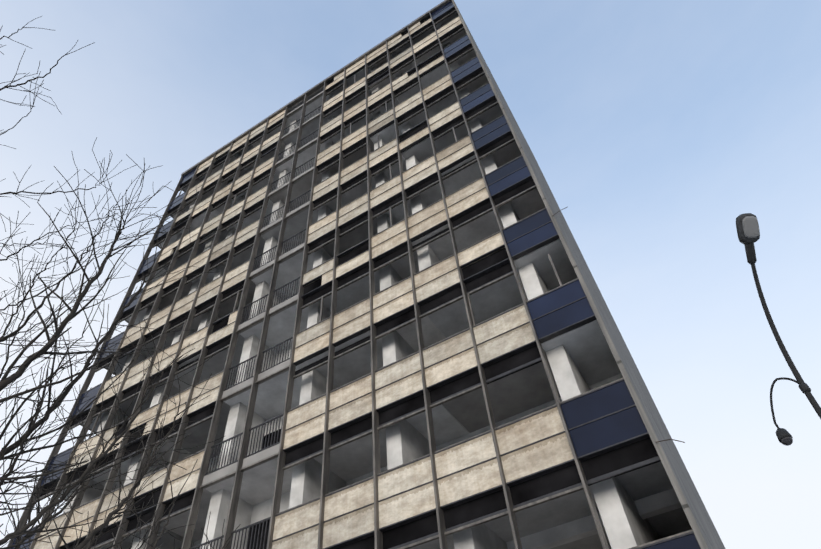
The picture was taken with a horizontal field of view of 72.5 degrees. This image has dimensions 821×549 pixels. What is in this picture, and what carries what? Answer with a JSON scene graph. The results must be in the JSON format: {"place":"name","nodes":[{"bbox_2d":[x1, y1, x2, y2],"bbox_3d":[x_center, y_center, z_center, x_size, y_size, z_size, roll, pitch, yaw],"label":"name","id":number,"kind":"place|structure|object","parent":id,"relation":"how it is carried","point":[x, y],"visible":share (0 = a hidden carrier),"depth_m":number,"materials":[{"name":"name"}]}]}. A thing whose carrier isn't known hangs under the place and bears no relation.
{"place":"outdoors","nodes":[
{"label":"outdoors","id":0,"kind":"place"},
{"bbox_2d":[0,0,820,548],"label":"sky","id":1,"kind":"structure","parent":0,"point":[656,125],"materials":[{"name":"blue"}]},
{"bbox_3d":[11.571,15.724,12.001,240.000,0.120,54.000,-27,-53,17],"label":"pavement","id":2,"kind":"structure","parent":0,"visible":0},
{"bbox_2d":[0,16,240,548],"bbox_3d":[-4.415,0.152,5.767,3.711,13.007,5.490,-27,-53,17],"label":"bare tree","id":3,"kind":"object","parent":2,"relation":"on","point":[22,440],"visible":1,"depth_m":5.97,"materials":[{"name":"brown plant"}]},
{"bbox_2d":[7,0,724,548],"bbox_3d":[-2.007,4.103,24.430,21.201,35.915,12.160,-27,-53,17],"label":"tower block","id":4,"kind":"structure","parent":2,"relation":"on","point":[393,314],"depth_m":16.85,"materials":[{"name":"concrete"}]},
{"bbox_2d":[736,213,820,445],"bbox_3d":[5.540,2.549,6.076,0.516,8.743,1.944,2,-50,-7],"label":"street lamp","id":5,"kind":"object","parent":2,"relation":"on","point":[747,228],"visible":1,"depth_m":8.37,"materials":[{"name":"grey metal"}]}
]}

